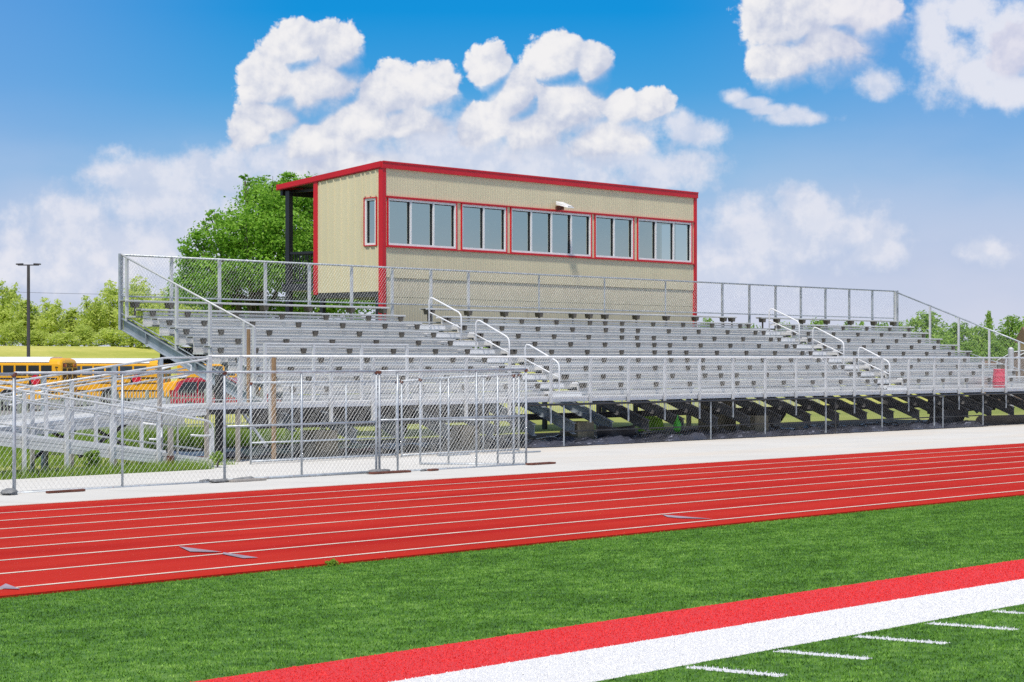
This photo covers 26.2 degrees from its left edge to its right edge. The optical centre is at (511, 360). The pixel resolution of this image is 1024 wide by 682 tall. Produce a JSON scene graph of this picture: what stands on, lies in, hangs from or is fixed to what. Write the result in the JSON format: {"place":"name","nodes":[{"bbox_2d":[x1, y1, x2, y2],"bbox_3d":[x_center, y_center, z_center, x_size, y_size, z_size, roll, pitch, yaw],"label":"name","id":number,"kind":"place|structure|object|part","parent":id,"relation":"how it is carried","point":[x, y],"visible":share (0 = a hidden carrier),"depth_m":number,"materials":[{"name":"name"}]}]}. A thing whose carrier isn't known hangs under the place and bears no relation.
{"place":"outdoors","nodes":[
{"label":"outdoors","id":0,"kind":"place"},
{"bbox_2d":[0,447,132,469],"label":"rough grass","id":1,"kind":"structure","parent":0,"point":[19,461],"depth_m":43.63,"materials":[{"name":"green plant"}]},
{"bbox_2d":[0,291,182,294],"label":"utility wire","id":2,"kind":"object","parent":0,"point":[124,294],"visible":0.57,"depth_m":225.92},
{"bbox_2d":[1,398,186,432],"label":"parking lot","id":3,"kind":"structure","parent":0,"point":[39,408],"depth_m":127.08,"materials":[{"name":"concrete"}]},
{"bbox_2d":[16,263,40,356],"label":"light pole","id":4,"kind":"object","parent":3,"relation":"on","point":[28,304],"visible":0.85,"depth_m":155.89,"materials":[{"name":"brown metal"}]},
{"bbox_2d":[0,357,79,410],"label":"school bus","id":5,"kind":"object","parent":3,"relation":"on","point":[14,364],"visible":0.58,"depth_m":126.34,"materials":[{"name":"yellow metal"}]},
{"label":"window","id":6,"kind":"part","parent":5,"relation":"part of","materials":[{"name":"black glass"}]},
{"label":"window","id":7,"kind":"part","parent":5,"relation":"part of","materials":[{"name":"black glass"}]},
{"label":"window","id":8,"kind":"part","parent":5,"relation":"part of","materials":[{"name":"black glass"}]},
{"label":"window","id":9,"kind":"part","parent":5,"relation":"part of","materials":[{"name":"black glass"}]},
{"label":"rear window","id":10,"kind":"part","parent":5,"relation":"part of","materials":[{"name":"black glass"}]},
{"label":"rear window","id":11,"kind":"part","parent":5,"relation":"part of","materials":[{"name":"black glass"}]},
{"bbox_2d":[35,358,170,403],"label":"school bus","id":12,"kind":"object","parent":3,"relation":"on","point":[85,363],"visible":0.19,"depth_m":139.18,"materials":[{"name":"yellow metal"}]},
{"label":"window","id":13,"kind":"part","parent":12,"relation":"part of","materials":[{"name":"black glass"}]},
{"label":"window","id":14,"kind":"part","parent":12,"relation":"part of","materials":[{"name":"black glass"}]},
{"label":"window","id":15,"kind":"part","parent":12,"relation":"part of","materials":[{"name":"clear glass"}]},
{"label":"window","id":16,"kind":"part","parent":12,"relation":"part of","materials":[{"name":"black glass"}]},
{"bbox_2d":[0,443,1023,597],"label":"running track","id":17,"kind":"structure","parent":0,"point":[55,547],"depth_m":27.16,"materials":[{"name":"red rubber"}]},
{"bbox_2d":[0,495,1023,681],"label":"football field","id":18,"kind":"structure","parent":0,"point":[682,653],"depth_m":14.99,"materials":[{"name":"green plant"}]},
{"bbox_2d":[325,558,342,565],"bbox_3d":[-1.675,1.877,20.387,0.166,0.096,0.166,0,0,40],"label":"weed plant","id":19,"kind":"object","parent":18,"relation":"on","point":[332,562],"visible":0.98,"depth_m":20.37,"materials":[{"name":"green plant"}]},
{"bbox_2d":[0,423,1023,505],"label":"concrete apron","id":20,"kind":"object","parent":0,"point":[587,457],"visible":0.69,"depth_m":43.06,"materials":[{"name":"white concrete"}]},
{"bbox_2d":[0,373,15,488],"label":"fence panel","id":21,"kind":"object","parent":20,"relation":"on","point":[13,375],"visible":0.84,"depth_m":32.41,"materials":[{"name":"metal"}]},
{"bbox_2d":[0,488,17,494],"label":"sandbag","id":22,"kind":"object","parent":20,"relation":"on","point":[9,491],"visible":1,"depth_m":31.87,"materials":[{"name":"white fabric"}]},
{"bbox_2d":[46,489,84,492],"bbox_3d":[-6.580,1.925,32.472,0.070,0.035,0.700,0,0,38],"label":"foot plate","id":23,"kind":"object","parent":20,"relation":"on","point":[63,491],"visible":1,"depth_m":32.42,"materials":[{"name":"metal"}]},
{"bbox_2d":[12,371,226,492],"bbox_3d":[-5.994,1.091,34.057,0.072,1.857,4.192,0,0,41],"label":"fence panel","id":24,"kind":"object","parent":20,"relation":"on","point":[122,382],"visible":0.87,"depth_m":34.01,"materials":[{"name":"metal"}]},
{"bbox_2d":[209,451,226,467],"bbox_3d":[-5.538,1.866,41.382,0.351,0.351,0.397,0,0,40],"label":"weed plant","id":25,"kind":"object","parent":20,"relation":"on","point":[218,457],"visible":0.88,"depth_m":41.37,"materials":[{"name":"green plant"}]},
{"bbox_2d":[209,479,228,482],"bbox_3d":[-4.675,1.923,35.247,0.172,0.060,0.526,0,0,34],"label":"sandbag","id":26,"kind":"object","parent":20,"relation":"on","point":[218,480],"visible":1,"depth_m":35.14,"materials":[{"name":"white fabric"}]},
{"bbox_2d":[231,476,253,479],"bbox_3d":[-4.353,1.917,35.693,0.220,0.074,0.656,0,0,27],"label":"sandbag","id":27,"kind":"object","parent":20,"relation":"on","point":[249,477],"visible":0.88,"depth_m":35.65,"materials":[{"name":"white fabric"}]},
{"bbox_2d":[228,478,266,481],"bbox_3d":[-4.276,1.931,35.566,0.160,0.035,0.750,0,0,37],"label":"foot plate","id":28,"kind":"object","parent":20,"relation":"on","point":[246,480],"visible":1,"depth_m":35.45,"materials":[{"name":"grey metal"}]},
{"bbox_2d":[226,370,377,479],"bbox_3d":[-3.509,1.081,37.005,0.072,1.827,3.582,0,0,41],"label":"fence panel","id":29,"kind":"object","parent":20,"relation":"on","point":[375,372],"visible":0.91,"depth_m":37.06,"materials":[{"name":"metal"}]},
{"bbox_2d":[249,380,396,463],"bbox_3d":[-3.734,1.214,44.274,0.072,1.612,4.152,0,0,41],"label":"fence panel","id":30,"kind":"object","parent":20,"relation":"on","point":[292,419],"visible":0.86,"depth_m":44.07,"materials":[{"name":"metal"}]},
{"bbox_2d":[366,469,389,473],"bbox_3d":[-2.310,1.912,38.061,0.254,0.082,0.701,0,0,40],"label":"sandbag","id":31,"kind":"object","parent":20,"relation":"on","point":[374,470],"visible":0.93,"depth_m":37.92,"materials":[{"name":"white fabric"}]},
{"bbox_2d":[369,470,410,473],"bbox_3d":[-2.104,1.929,38.051,0.140,0.035,0.950,0,0,39],"label":"foot plate","id":32,"kind":"object","parent":20,"relation":"on","point":[396,471],"visible":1,"depth_m":37.95,"materials":[{"name":"metal"}]},
{"bbox_2d":[378,368,527,470],"bbox_3d":[-1.022,1.079,39.872,0.072,1.872,4.032,0,0,41],"label":"fence panel","id":33,"kind":"object","parent":20,"relation":"on","point":[476,416],"visible":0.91,"depth_m":39.77,"materials":[{"name":"metal"}]},
{"bbox_2d":[437,453,470,455],"bbox_3d":[-1.232,1.994,46.664,0.070,0.030,1.000,0,0,40],"label":"foot plate","id":34,"kind":"object","parent":20,"relation":"on","point":[454,454],"visible":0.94,"depth_m":46.65,"materials":[{"name":"metal"}]},
{"bbox_2d":[400,373,519,456],"bbox_3d":[-1.075,1.154,47.316,0.072,1.752,3.872,0,0,40],"label":"fence panel","id":35,"kind":"object","parent":20,"relation":"on","point":[482,424],"visible":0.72,"depth_m":47.18,"materials":[{"name":"metal"}]},
{"bbox_2d":[418,374,515,464],"bbox_3d":[-0.855,1.134,41.693,1.878,1.772,0.069,0,0,11],"label":"fence panel","id":36,"kind":"object","parent":20,"relation":"on","point":[473,419],"visible":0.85,"depth_m":41.68,"materials":[{"name":"metal"}]},
{"bbox_2d":[499,451,540,453],"bbox_3d":[0.169,1.989,47.706,0.070,0.030,1.400,0,0,39],"label":"foot plate","id":37,"kind":"object","parent":20,"relation":"on","point":[519,452],"visible":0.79,"depth_m":47.70,"materials":[{"name":"metal"}]},
{"bbox_2d":[525,462,555,464],"bbox_3d":[0.540,1.931,41.315,0.160,0.035,0.750,0,0,37],"label":"foot plate","id":38,"kind":"object","parent":20,"relation":"on","point":[539,463],"visible":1,"depth_m":41.23,"materials":[{"name":"metal"}]},
{"bbox_2d":[118,253,1023,461],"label":"bleachers","id":39,"kind":"object","parent":20,"relation":"on","point":[589,360],"visible":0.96,"depth_m":56.73,"materials":[{"name":"metal"}]},
{"bbox_2d":[745,412,785,425],"bbox_3d":[7.171,1.643,62.597,0.245,0.487,2.000,0,0,40],"label":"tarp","id":40,"kind":"object","parent":39,"relation":"hanging from","point":[782,416],"visible":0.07,"depth_m":63.07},
{"bbox_2d":[929,408,964,422],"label":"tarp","id":41,"kind":"object","parent":39,"relation":"hanging from","point":[956,413],"visible":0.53,"depth_m":67.56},
{"bbox_2d":[927,395,997,413],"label":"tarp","id":42,"kind":"object","parent":39,"relation":"hanging from","point":[969,408],"visible":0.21,"depth_m":71.37,"materials":[{"name":"plastic"}]},
{"bbox_2d":[992,369,1007,387],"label":"barrel","id":43,"kind":"object","parent":39,"relation":"on","point":[1000,373],"visible":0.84,"depth_m":70.21,"materials":[{"name":"red plastic"}]},
{"bbox_2d":[597,424,634,438],"bbox_3d":[2.558,1.849,54.160,0.224,0.537,1.350,0,0,40],"label":"tarp","id":44,"kind":"object","parent":20,"relation":"on","point":[624,433],"visible":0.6,"depth_m":54.18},
{"bbox_2d":[480,419,985,447],"bbox_3d":[6.844,1.904,59.994,2.077,0.222,22.072,0,0,40],"label":"plastic sheet","id":45,"kind":"object","parent":20,"relation":"on","point":[557,440],"visible":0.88,"depth_m":57.23,"materials":[{"name":"black plastic"}]},
{"bbox_2d":[515,392,1023,445],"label":"fence","id":46,"kind":"object","parent":20,"relation":"on","point":[736,400],"visible":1,"depth_m":59.25,"materials":[{"name":"metal"}]},
{"bbox_2d":[976,415,1023,425],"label":"tarp","id":47,"kind":"object","parent":20,"relation":"on","point":[995,418],"visible":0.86,"depth_m":69.12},
{"bbox_2d":[0,346,1023,477],"bbox_3d":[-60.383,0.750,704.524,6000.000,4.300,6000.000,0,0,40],"label":"ground","id":48,"kind":"structure","parent":0,"point":[82,351],"depth_m":99.42,"materials":[{"name":"green plant"}]},
{"bbox_2d":[0,278,26,345],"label":"tree","id":49,"kind":"object","parent":48,"relation":"on","point":[8,309],"visible":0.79,"depth_m":229.28,"materials":[{"name":"green plant"}]},
{"bbox_2d":[0,319,32,345],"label":"bush","id":50,"kind":"object","parent":48,"relation":"on","point":[11,335],"visible":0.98,"depth_m":221.59,"materials":[{"name":"green plant"}]},
{"bbox_2d":[14,298,41,342],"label":"tree","id":51,"kind":"object","parent":48,"relation":"on","point":[33,310],"visible":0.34,"depth_m":237.48,"materials":[{"name":"green plant"}]},
{"bbox_2d":[24,328,50,345],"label":"tree","id":52,"kind":"object","parent":48,"relation":"on","point":[37,338],"visible":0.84,"depth_m":223.31,"materials":[{"name":"green plant"}]},
{"bbox_2d":[32,297,67,340],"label":"tree","id":53,"kind":"object","parent":48,"relation":"on","point":[50,320],"visible":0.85,"depth_m":232.50,"materials":[{"name":"green plant"}]},
{"bbox_2d":[40,331,83,345],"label":"bush","id":54,"kind":"object","parent":48,"relation":"on","point":[65,338],"visible":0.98,"depth_m":219.63,"materials":[{"name":"green plant"}]},
{"bbox_2d":[58,307,78,341],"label":"tree","id":55,"kind":"object","parent":48,"relation":"on","point":[70,315],"visible":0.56,"depth_m":239.41,"materials":[{"name":"green plant"}]},
{"bbox_2d":[72,323,98,345],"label":"tree","id":56,"kind":"object","parent":48,"relation":"on","point":[83,333],"visible":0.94,"depth_m":222.29,"materials":[{"name":"green plant"}]},
{"bbox_2d":[69,294,111,340],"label":"tree","id":57,"kind":"object","parent":48,"relation":"on","point":[89,316],"visible":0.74,"depth_m":231.61,"materials":[{"name":"green plant"}]},
{"bbox_2d":[82,450,102,469],"bbox_3d":[-7.464,1.805,39.179,0.362,0.474,0.328,0,0,40],"label":"weed plant","id":58,"kind":"object","parent":48,"relation":"on","point":[93,460],"visible":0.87,"depth_m":39.12,"materials":[{"name":"green plant"}]},
{"bbox_2d":[0,458,214,479],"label":"long grass","id":59,"kind":"structure","parent":48,"relation":"on","point":[177,466],"depth_m":39.18,"materials":[{"name":"green plant"}]},
{"bbox_2d":[88,327,131,346],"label":"bush","id":60,"kind":"object","parent":48,"relation":"on","point":[109,337],"visible":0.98,"depth_m":220.59,"materials":[{"name":"green plant"}]},
{"bbox_2d":[93,280,133,334],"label":"tree","id":61,"kind":"object","parent":48,"relation":"on","point":[110,294],"visible":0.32,"depth_m":235.31,"materials":[{"name":"green plant"}]},
{"bbox_2d":[0,356,259,474],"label":"access ramp","id":62,"kind":"structure","parent":48,"relation":"on","point":[92,420],"depth_m":40.78,"materials":[{"name":"metal"}]},
{"bbox_2d":[108,274,163,332],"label":"tree","id":63,"kind":"object","parent":48,"relation":"on","point":[149,306],"visible":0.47,"depth_m":229.13,"materials":[{"name":"green plant"}]},
{"bbox_2d":[122,323,165,348],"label":"tree","id":64,"kind":"object","parent":48,"relation":"on","point":[134,341],"visible":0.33,"depth_m":221.38,"materials":[{"name":"green plant"}]},
{"bbox_2d":[153,286,174,336],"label":"tree","id":65,"kind":"object","parent":48,"relation":"on","point":[163,299],"visible":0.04,"depth_m":237.36,"materials":[{"name":"green plant"}]},
{"bbox_2d":[0,421,343,455],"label":"tall weeds","id":66,"kind":"object","parent":48,"relation":"on","point":[245,435],"visible":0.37,"depth_m":53.81,"materials":[{"name":"green plant"}]},
{"bbox_2d":[160,336,184,346],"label":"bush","id":67,"kind":"object","parent":48,"relation":"on","point":[170,340],"visible":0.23,"depth_m":222.92,"materials":[{"name":"green plant"}]},
{"bbox_2d":[117,459,237,466],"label":"weeds","id":68,"kind":"object","parent":48,"relation":"on","point":[229,463],"visible":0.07,"depth_m":42.62,"materials":[{"name":"green plant"}]},
{"bbox_2d":[173,304,207,316],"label":"tree","id":69,"kind":"object","parent":48,"relation":"on","point":[183,307],"visible":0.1,"depth_m":235.11,"materials":[{"name":"green plant"}]},
{"bbox_2d":[163,364,259,396],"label":"school bus","id":70,"kind":"object","parent":48,"relation":"on","point":[170,384],"visible":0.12,"depth_m":138.42,"materials":[{"name":"yellow metal"}]},
{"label":"window","id":71,"kind":"part","parent":70,"relation":"part of","materials":[{"name":"black glass"}]},
{"bbox_2d":[215,375,222,456],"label":"column","id":72,"kind":"structure","parent":48,"relation":"on","point":[218,422],"depth_m":46.31,"materials":[{"name":"black paint"}]},
{"bbox_2d":[170,378,282,416],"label":"parked car","id":73,"kind":"object","parent":48,"relation":"on","point":[185,385],"visible":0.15,"depth_m":93.38,"materials":[{"name":"paint"}]},
{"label":"side window","id":74,"kind":"part","parent":73,"relation":"part of","materials":[{"name":"black glass"}]},
{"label":"side window","id":75,"kind":"part","parent":73,"relation":"part of","materials":[{"name":"black glass"}]},
{"bbox_2d":[163,171,374,416],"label":"tree","id":76,"kind":"object","parent":48,"relation":"on","point":[262,232],"visible":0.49,"depth_m":70.20,"materials":[{"name":"green plant"}]},
{"bbox_2d":[299,430,338,456],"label":"concrete pier","id":77,"kind":"structure","parent":48,"relation":"on","point":[307,436],"depth_m":46.57,"materials":[{"name":"grey concrete"}]},
{"bbox_2d":[0,383,819,432],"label":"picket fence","id":78,"kind":"object","parent":48,"relation":"on","point":[19,408],"visible":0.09,"depth_m":68.41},
{"bbox_2d":[444,425,479,449],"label":"concrete pier","id":79,"kind":"structure","parent":48,"relation":"on","point":[467,439],"depth_m":50.07,"materials":[{"name":"grey concrete"}]},
{"bbox_2d":[276,161,698,436],"bbox_3d":[0.272,-1.597,67.082,4.155,7.595,16.602,0,0,40],"label":"press box","id":80,"kind":"object","parent":48,"relation":"on","point":[392,214],"visible":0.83,"depth_m":63.06,"materials":[{"name":"beige metal"}]},
{"bbox_2d":[363,197,376,245],"bbox_3d":[-3.819,-3.765,59.775,0.482,1.322,0.115,0,0,40],"label":"window","id":81,"kind":"structure","parent":80,"relation":"in","point":[369,203],"depth_m":59.84,"materials":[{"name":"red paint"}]},
{"bbox_2d":[387,197,456,249],"bbox_3d":[-2.487,-3.765,60.716,0.115,1.322,2.832,0,0,40],"label":"window","id":82,"kind":"structure","parent":80,"relation":"in","point":[417,223],"depth_m":60.76,"materials":[{"name":"blue glass"}]},
{"bbox_2d":[461,203,506,252],"bbox_3d":[-0.816,-3.765,62.701,0.115,1.322,1.982,0,0,40],"label":"window","id":83,"kind":"structure","parent":80,"relation":"in","point":[483,227],"depth_m":62.67,"materials":[{"name":"blue glass"}]},
{"bbox_2d":[510,207,591,257],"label":"window","id":84,"kind":"structure","parent":80,"relation":"in","point":[532,231],"depth_m":65.01,"materials":[{"name":"blue glass"}]},
{"bbox_2d":[556,201,573,209],"bbox_3d":[1.534,-4.573,65.017,0.526,0.246,0.340,0,0,40],"label":"floodlight","id":85,"kind":"object","parent":80,"relation":"attached to","point":[562,205],"visible":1,"depth_m":64.97,"materials":[{"name":"white metal"}]},
{"bbox_2d":[594,214,633,259],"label":"window","id":86,"kind":"structure","parent":80,"relation":"in","point":[613,235],"depth_m":67.33,"materials":[{"name":"blue glass"}]},
{"bbox_2d":[637,218,692,262],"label":"window","id":87,"kind":"structure","parent":80,"relation":"in","point":[659,240],"depth_m":69.44,"materials":[{"name":"blue glass"}]},
{"bbox_2d":[561,421,593,437],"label":"concrete pier","id":88,"kind":"structure","parent":48,"relation":"on","point":[583,425],"depth_m":53.36,"materials":[{"name":"grey concrete"}]},
{"bbox_2d":[638,416,664,430],"bbox_3d":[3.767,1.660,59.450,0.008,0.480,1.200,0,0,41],"label":"bush","id":89,"kind":"object","parent":48,"relation":"on","point":[655,420],"visible":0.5,"depth_m":59.54,"materials":[{"name":"green plant"}]},
{"bbox_2d":[673,415,681,431],"bbox_3d":[4.240,1.615,56.499,0.236,0.450,0.218,0,0,40],"label":"bush","id":90,"kind":"object","parent":48,"relation":"on","point":[678,423],"visible":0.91,"depth_m":56.44,"materials":[{"name":"green plant"}]},
{"bbox_2d":[698,317,715,326],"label":"tree","id":91,"kind":"object","parent":48,"relation":"on","point":[709,320],"visible":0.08,"depth_m":289.53,"materials":[{"name":"green plant"}]},
{"bbox_2d":[698,379,735,429],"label":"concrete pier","id":92,"kind":"structure","parent":48,"relation":"on","point":[727,421],"depth_m":66.34,"materials":[{"name":"grey concrete"}]},
{"bbox_2d":[739,415,768,431],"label":"concrete pier","id":93,"kind":"structure","parent":48,"relation":"on","point":[759,419],"depth_m":59.17,"materials":[{"name":"grey concrete"}]},
{"bbox_2d":[804,317,823,350],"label":"tree","id":94,"kind":"object","parent":48,"relation":"on","point":[819,322],"visible":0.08,"depth_m":299.31,"materials":[{"name":"green plant"}]},
{"bbox_2d":[844,321,864,363],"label":"tree","id":95,"kind":"object","parent":48,"relation":"on","point":[861,323],"visible":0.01,"depth_m":304.24,"materials":[{"name":"green plant"}]},
{"bbox_2d":[875,322,891,377],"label":"tree","id":96,"kind":"object","parent":48,"relation":"on","point":[884,324],"visible":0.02,"depth_m":310.03,"materials":[{"name":"green plant"}]},
{"bbox_2d":[899,322,918,334],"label":"tree","id":97,"kind":"object","parent":48,"relation":"on","point":[906,326],"visible":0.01,"depth_m":329.24,"materials":[{"name":"green plant"}]},
{"bbox_2d":[901,310,957,348],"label":"tree","id":98,"kind":"object","parent":48,"relation":"on","point":[922,320],"visible":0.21,"depth_m":298.98,"materials":[{"name":"green plant"}]},
{"bbox_2d":[926,336,950,363],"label":"tree","id":99,"kind":"object","parent":48,"relation":"on","point":[944,342],"visible":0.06,"depth_m":269.48,"materials":[{"name":"green plant"}]},
{"bbox_2d":[943,321,973,350],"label":"tree","id":100,"kind":"object","parent":48,"relation":"on","point":[963,332],"visible":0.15,"depth_m":321.18,"materials":[{"name":"green plant"}]},
{"bbox_2d":[955,339,980,358],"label":"tree","id":101,"kind":"object","parent":48,"relation":"on","point":[965,347],"visible":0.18,"depth_m":261.18,"materials":[{"name":"green plant"}]},
{"bbox_2d":[963,323,994,356],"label":"tree","id":102,"kind":"object","parent":48,"relation":"on","point":[982,338],"visible":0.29,"depth_m":317.31,"materials":[{"name":"green plant"}]},
{"bbox_2d":[982,310,995,338],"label":"tree","id":103,"kind":"object","parent":48,"relation":"on","point":[988,319],"visible":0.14,"depth_m":344.88,"materials":[{"name":"green plant"}]},
{"bbox_2d":[979,338,1007,359],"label":"tree","id":104,"kind":"object","parent":48,"relation":"on","point":[995,346],"visible":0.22,"depth_m":267.29,"materials":[{"name":"green plant"}]},
{"bbox_2d":[987,314,1023,355],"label":"tree","id":105,"kind":"object","parent":48,"relation":"on","point":[1012,326],"visible":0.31,"depth_m":311.28,"materials":[{"name":"green plant"}]},
{"bbox_2d":[997,350,1023,399],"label":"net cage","id":106,"kind":"object","parent":48,"relation":"on","point":[1015,360],"visible":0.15,"depth_m":112.02,"materials":[{"name":"grey metal"}]},
{"bbox_2d":[1008,347,1013,414],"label":"gate post","id":107,"kind":"object","parent":48,"relation":"on","point":[1010,349],"visible":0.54,"depth_m":75.93,"materials":[{"name":"grey metal"}]},
{"bbox_2d":[0,0,1023,347],"label":"sky","id":108,"kind":"structure","parent":0,"point":[853,144],"materials":[{"name":"blue"}]},
{"bbox_2d":[48,419,1003,459],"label":"bare soil","id":109,"kind":"structure","parent":0,"point":[670,430],"depth_m":57.77,"materials":[{"name":"soil"}]},
{"bbox_2d":[166,442,443,456],"bbox_3d":[-4.692,1.986,49.696,2.094,0.108,8.057,0,0,40],"label":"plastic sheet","id":110,"kind":"object","parent":109,"relation":"on","point":[231,451],"visible":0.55,"depth_m":49.34,"materials":[{"name":"plastic"}]},
{"bbox_2d":[1014,327,1023,349],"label":"house","id":111,"kind":"structure","parent":0,"point":[1020,336],"depth_m":244.27,"materials":[{"name":"beige paint"}]}
]}

